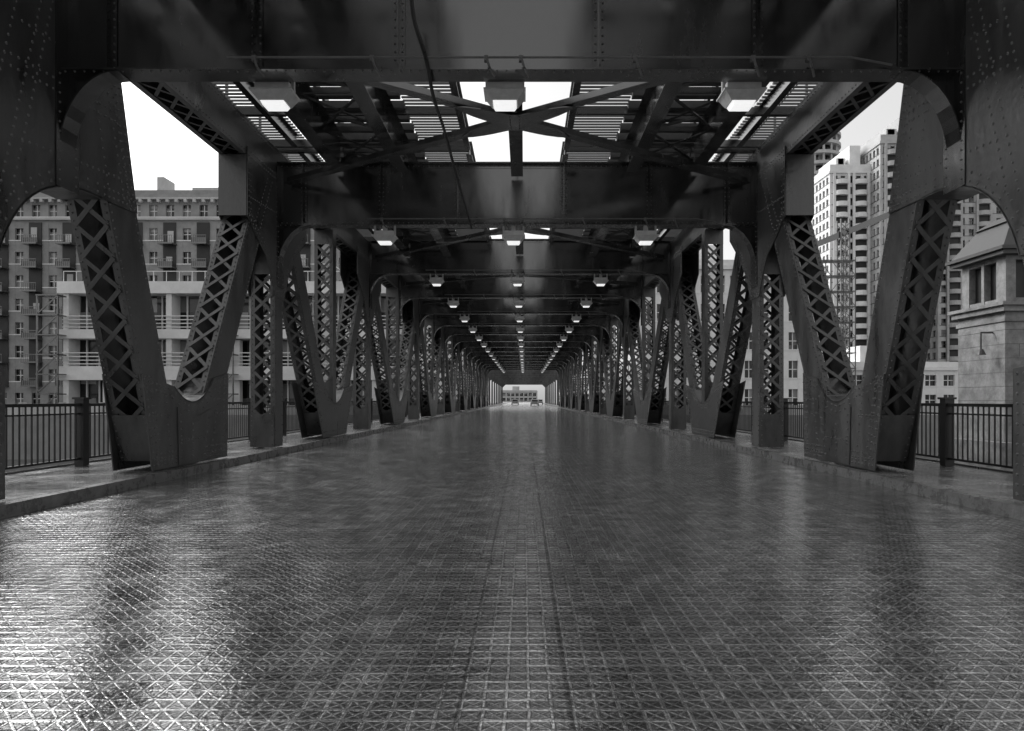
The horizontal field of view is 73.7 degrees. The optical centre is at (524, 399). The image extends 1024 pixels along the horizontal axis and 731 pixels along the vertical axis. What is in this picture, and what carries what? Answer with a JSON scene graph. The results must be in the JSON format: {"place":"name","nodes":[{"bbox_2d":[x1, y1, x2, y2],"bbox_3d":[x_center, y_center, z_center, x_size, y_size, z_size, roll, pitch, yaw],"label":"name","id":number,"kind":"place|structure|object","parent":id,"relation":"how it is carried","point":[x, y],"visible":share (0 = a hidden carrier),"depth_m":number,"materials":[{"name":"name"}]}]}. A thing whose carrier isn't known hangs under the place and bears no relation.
{"place":"outdoors","nodes":[
{"label":"outdoors","id":0,"kind":"place"},
{"bbox_2d":[35,271,423,404],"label":"white terrace building","id":1,"kind":"structure","parent":0,"point":[80,372],"depth_m":74.30,"materials":[{"name":"concrete"}]},
{"bbox_2d":[0,406,487,502],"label":"pavement","id":2,"kind":"structure","parent":0,"point":[31,483],"depth_m":12.28,"materials":[{"name":"concrete"}]},
{"bbox_2d":[5,397,457,469],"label":"bridge railing","id":3,"kind":"object","parent":2,"relation":"on","point":[82,413],"visible":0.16,"depth_m":13.56,"materials":[{"name":"black metal"}]},
{"bbox_2d":[5,459,937,471],"bbox_3d":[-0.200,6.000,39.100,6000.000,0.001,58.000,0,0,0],"label":"river water","id":4,"kind":"structure","parent":0,"point":[9,462],"depth_m":63.79,"materials":[{"name":"grey liquid"}]},
{"bbox_2d":[7,400,937,458],"bbox_3d":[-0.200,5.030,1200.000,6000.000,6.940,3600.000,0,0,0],"label":"ground","id":5,"kind":"structure","parent":0,"point":[9,437],"depth_m":68.15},
{"bbox_2d":[5,200,341,403],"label":"walls and windows","id":6,"kind":"structure","parent":5,"relation":"on","point":[17,393],"depth_m":91.65,"materials":[{"name":"brick"}]},
{"bbox_2d":[33,190,217,196],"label":"cornice","id":7,"kind":"structure","parent":6,"relation":"on","point":[176,193],"depth_m":91.65,"materials":[{"name":"concrete"}]},
{"bbox_2d":[157,177,217,189],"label":"rooftop plant","id":8,"kind":"object","parent":7,"relation":"on","point":[163,183],"visible":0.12,"depth_m":97.00,"materials":[{"name":"concrete"}]},
{"bbox_2d":[3,197,305,311],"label":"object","id":9,"kind":"object","parent":6,"relation":"attached to","point":[139,199],"visible":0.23,"depth_m":91.20,"materials":[{"name":"concrete"}]},
{"bbox_2d":[0,222,309,384],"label":"recessed bays","id":10,"kind":"object","parent":6,"relation":"attached to","point":[203,228],"visible":0.24,"depth_m":91.50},
{"bbox_2d":[0,235,310,386],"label":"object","id":11,"kind":"structure","parent":6,"relation":"attached to","point":[161,264],"depth_m":90.26,"materials":[{"name":"paint"}]},
{"bbox_2d":[0,402,508,518],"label":"kerb","id":12,"kind":"structure","parent":5,"relation":"on","point":[28,505],"depth_m":12.07,"materials":[{"name":"concrete"}]},
{"bbox_2d":[420,325,466,401],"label":"city block building","id":13,"kind":"structure","parent":5,"relation":"on","point":[429,353],"depth_m":149.68,"materials":[{"name":"concrete"}]},
{"bbox_2d":[0,0,1023,500],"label":"steel truss bridge","id":14,"kind":"structure","parent":5,"relation":"on","point":[590,198],"depth_m":15.16,"materials":[{"name":"grey metal"}]},
{"bbox_2d":[249,82,300,110],"bbox_3d":[-3.850,-4.760,10.550,0.640,0.520,0.460,0,0,0],"label":"bridge lamp","id":15,"kind":"object","parent":14,"relation":"attached to","point":[276,96],"visible":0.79,"depth_m":10.39,"materials":[{"name":"grey metal"}]},
{"bbox_2d":[372,225,397,244],"bbox_3d":[-3.850,-4.540,18.850,0.640,0.520,0.460,0,0,0],"label":"bridge lamp","id":16,"kind":"object","parent":14,"relation":"hanging from","point":[384,236],"visible":0.99,"depth_m":18.69,"materials":[{"name":"grey metal"}]},
{"bbox_2d":[429,274,443,285],"bbox_3d":[-3.850,-5.240,29.950,0.640,0.520,0.460,0,0,0],"label":"bridge lamp","id":17,"kind":"object","parent":14,"relation":"attached to","point":[436,280],"visible":1,"depth_m":29.79,"materials":[{"name":"grey metal"}]},
{"bbox_2d":[410,0,472,228],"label":"hanging cable","id":18,"kind":"object","parent":14,"relation":"hanging from","point":[418,35],"visible":1,"depth_m":10.29,"materials":[{"name":"rubber"}]},
{"bbox_2d":[447,298,458,307],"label":"bridge lamp","id":19,"kind":"object","parent":14,"relation":"hanging from","point":[453,304],"visible":1,"depth_m":36.79,"materials":[{"name":"grey metal"}]},
{"bbox_2d":[459,314,469,321],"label":"bridge lamp","id":20,"kind":"object","parent":14,"relation":"attached to","point":[464,318],"visible":1,"depth_m":43.79,"materials":[{"name":"grey metal"}]},
{"bbox_2d":[468,326,476,332],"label":"bridge lamp","id":21,"kind":"object","parent":14,"relation":"hanging from","point":[472,330],"visible":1,"depth_m":50.79,"materials":[{"name":"grey metal"}]},
{"bbox_2d":[475,335,482,340],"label":"bridge lamp","id":22,"kind":"object","parent":14,"relation":"attached to","point":[478,338],"visible":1,"depth_m":57.79,"materials":[{"name":"grey metal"}]},
{"bbox_2d":[483,82,525,110],"bbox_3d":[-0.300,-4.760,10.550,0.640,0.520,0.460,0,0,0],"label":"bridge lamp","id":23,"kind":"object","parent":14,"relation":"attached to","point":[504,96],"visible":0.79,"depth_m":10.39,"materials":[{"name":"grey metal"}]},
{"bbox_2d":[502,225,524,244],"bbox_3d":[-0.300,-4.540,18.850,0.640,0.520,0.460,0,0,0],"label":"bridge lamp","id":24,"kind":"object","parent":14,"relation":"hanging from","point":[513,236],"visible":0.99,"depth_m":18.69,"materials":[{"name":"grey metal"}]},
{"bbox_2d":[510,274,524,285],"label":"bridge lamp","id":25,"kind":"object","parent":14,"relation":"hanging from","point":[517,280],"visible":1,"depth_m":29.79,"materials":[{"name":"grey metal"}]},
{"bbox_2d":[513,298,524,307],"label":"bridge lamp","id":26,"kind":"object","parent":14,"relation":"hanging from","point":[518,304],"visible":1,"depth_m":36.79,"materials":[{"name":"grey metal"}]},
{"bbox_2d":[515,314,524,321],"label":"bridge lamp","id":27,"kind":"object","parent":14,"relation":"hanging from","point":[519,318],"visible":1,"depth_m":43.79,"materials":[{"name":"grey metal"}]},
{"bbox_2d":[516,326,524,332],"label":"bridge lamp","id":28,"kind":"object","parent":14,"relation":"hanging from","point":[520,330],"visible":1,"depth_m":50.79,"materials":[{"name":"grey metal"}]},
{"bbox_2d":[517,335,524,340],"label":"bridge lamp","id":29,"kind":"object","parent":14,"relation":"hanging from","point":[520,338],"visible":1,"depth_m":57.79,"materials":[{"name":"grey metal"}]},
{"bbox_2d":[560,335,567,340],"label":"bridge lamp","id":30,"kind":"object","parent":14,"relation":"attached to","point":[563,338],"visible":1,"depth_m":57.79,"materials":[{"name":"grey metal"}]},
{"bbox_2d":[565,326,573,332],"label":"bridge lamp","id":31,"kind":"object","parent":14,"relation":"hanging from","point":[568,330],"visible":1,"depth_m":50.79,"materials":[{"name":"grey metal"}]},
{"bbox_2d":[571,314,581,321],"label":"bridge lamp","id":32,"kind":"object","parent":14,"relation":"attached to","point":[575,318],"visible":1,"depth_m":43.79,"materials":[{"name":"grey metal"}]},
{"bbox_2d":[580,298,591,307],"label":"bridge lamp","id":33,"kind":"object","parent":14,"relation":"hanging from","point":[585,304],"visible":1,"depth_m":36.79,"materials":[{"name":"grey metal"}]},
{"bbox_2d":[593,274,608,285],"bbox_3d":[3.350,-5.240,29.950,0.640,0.520,0.460,0,0,0],"label":"bridge lamp","id":34,"kind":"object","parent":14,"relation":"hanging from","point":[600,280],"visible":1,"depth_m":29.79,"materials":[{"name":"grey metal"}]},
{"bbox_2d":[633,225,658,244],"bbox_3d":[3.350,-4.540,18.850,0.640,0.520,0.460,0,0,0],"label":"bridge lamp","id":35,"kind":"object","parent":14,"relation":"hanging from","point":[645,236],"visible":0.99,"depth_m":18.69,"materials":[{"name":"grey metal"}]},
{"bbox_2d":[716,82,766,110],"bbox_3d":[3.350,-4.760,10.550,0.640,0.520,0.460,0,0,0],"label":"bridge lamp","id":36,"kind":"object","parent":14,"relation":"attached to","point":[739,96],"visible":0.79,"depth_m":10.39,"materials":[{"name":"grey metal"}]},
{"bbox_2d":[503,386,537,401],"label":"distant street end building","id":37,"kind":"structure","parent":5,"relation":"on","point":[515,392],"depth_m":429.68,"materials":[{"name":"concrete"}]},
{"bbox_2d":[486,370,564,404],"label":"elevated railway","id":38,"kind":"object","parent":5,"relation":"on","point":[546,379],"visible":0.76,"depth_m":197.80,"materials":[{"name":"paint"}]},
{"bbox_2d":[581,325,615,403],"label":"city block building","id":39,"kind":"structure","parent":5,"relation":"on","point":[613,352],"depth_m":150.00,"materials":[{"name":"concrete"}]},
{"bbox_2d":[616,245,817,404],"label":"stone office building","id":40,"kind":"structure","parent":5,"relation":"on","point":[793,379],"depth_m":81.68,"materials":[{"name":"stone"}]},
{"bbox_2d":[543,403,1023,520],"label":"kerb","id":41,"kind":"structure","parent":5,"relation":"on","point":[1014,510],"depth_m":11.91,"materials":[{"name":"concrete"}]},
{"bbox_2d":[814,131,840,175],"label":"round balcony tower","id":42,"kind":"structure","parent":5,"relation":"on","point":[826,152],"depth_m":195.93,"materials":[{"name":"concrete"}]},
{"bbox_2d":[818,257,855,384],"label":"construction scaffold","id":43,"kind":"object","parent":5,"relation":"on","point":[837,292],"visible":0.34,"depth_m":84.00,"materials":[{"name":"grey metal"}]},
{"bbox_2d":[811,146,871,361],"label":"skyscraper","id":44,"kind":"structure","parent":5,"relation":"on","point":[842,185],"depth_m":149.55,"materials":[{"name":"concrete"}]},
{"bbox_2d":[817,212,888,358],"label":"construction crane","id":45,"kind":"object","parent":5,"relation":"on","point":[840,234],"visible":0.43,"depth_m":96.60,"materials":[{"name":"paint"}]},
{"bbox_2d":[860,118,898,318],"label":"skyscraper","id":46,"kind":"structure","parent":5,"relation":"on","point":[877,151],"depth_m":146.89,"materials":[{"name":"concrete"}]},
{"bbox_2d":[828,346,957,402],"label":"building","id":47,"kind":"structure","parent":5,"relation":"on","point":[940,379],"depth_m":94.68,"materials":[{"name":"concrete"}]},
{"bbox_2d":[926,193,1003,361],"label":"skyscraper","id":48,"kind":"structure","parent":5,"relation":"on","point":[974,214],"depth_m":157.55,"materials":[{"name":"concrete"}]},
{"bbox_2d":[938,255,1023,470],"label":"stone walls","id":49,"kind":"structure","parent":5,"relation":"on","point":[1003,311],"depth_m":24.75,"materials":[{"name":"stone"}]},
{"bbox_2d":[945,218,1017,268],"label":"mansard roof and frames","id":50,"kind":"structure","parent":49,"relation":"on","point":[993,240],"depth_m":25.06,"materials":[{"name":"grey metal"}]},
{"bbox_2d":[976,332,992,354],"bbox_3d":[16.585,-2.014,24.600,0.590,0.829,0.304,0,0,0],"label":"wall lantern","id":51,"kind":"object","parent":49,"relation":"attached to","point":[980,351],"depth_m":24.57,"materials":[{"name":"black metal"}]},
{"bbox_2d":[958,329,1023,400],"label":"mortar joints","id":52,"kind":"object","parent":49,"relation":"attached to","point":[996,372],"visible":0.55,"depth_m":24.69,"materials":[{"name":"grey concrete"}]},
{"bbox_2d":[976,260,1023,303],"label":"windows","id":53,"kind":"structure","parent":49,"relation":"attached to","point":[1019,278],"depth_m":25.01,"materials":[{"name":"black glass"}]},
{"bbox_2d":[7,402,956,414],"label":"embankment wall","id":54,"kind":"structure","parent":0,"point":[9,410],"depth_m":68.30,"materials":[{"name":"concrete"}]},
{"bbox_2d":[0,402,1023,730],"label":"road","id":55,"kind":"structure","parent":0,"point":[526,566],"depth_m":5.22,"materials":[{"name":"metal"}]},
{"bbox_2d":[512,399,518,404],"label":"car","id":56,"kind":"object","parent":55,"relation":"on","point":[514,401],"visible":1,"depth_m":182.80,"materials":[{"name":"paint"}]},
{"bbox_2d":[531,399,538,405],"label":"car","id":57,"kind":"object","parent":55,"relation":"on","point":[534,401],"visible":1,"depth_m":158.21,"materials":[{"name":"paint"}]},
{"bbox_2d":[122,82,902,399],"label":"sky","id":58,"kind":"structure","parent":0,"point":[160,145],"materials":[{"name":"white"}]},
{"bbox_2d":[559,406,1023,503],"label":"pavement","id":59,"kind":"structure","parent":0,"point":[991,484],"depth_m":12.45,"materials":[{"name":"concrete"}]},
{"bbox_2d":[587,397,1012,468],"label":"bridge railing","id":60,"kind":"object","parent":59,"relation":"on","point":[945,412],"visible":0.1,"depth_m":13.56,"materials":[{"name":"black metal"}]}
]}

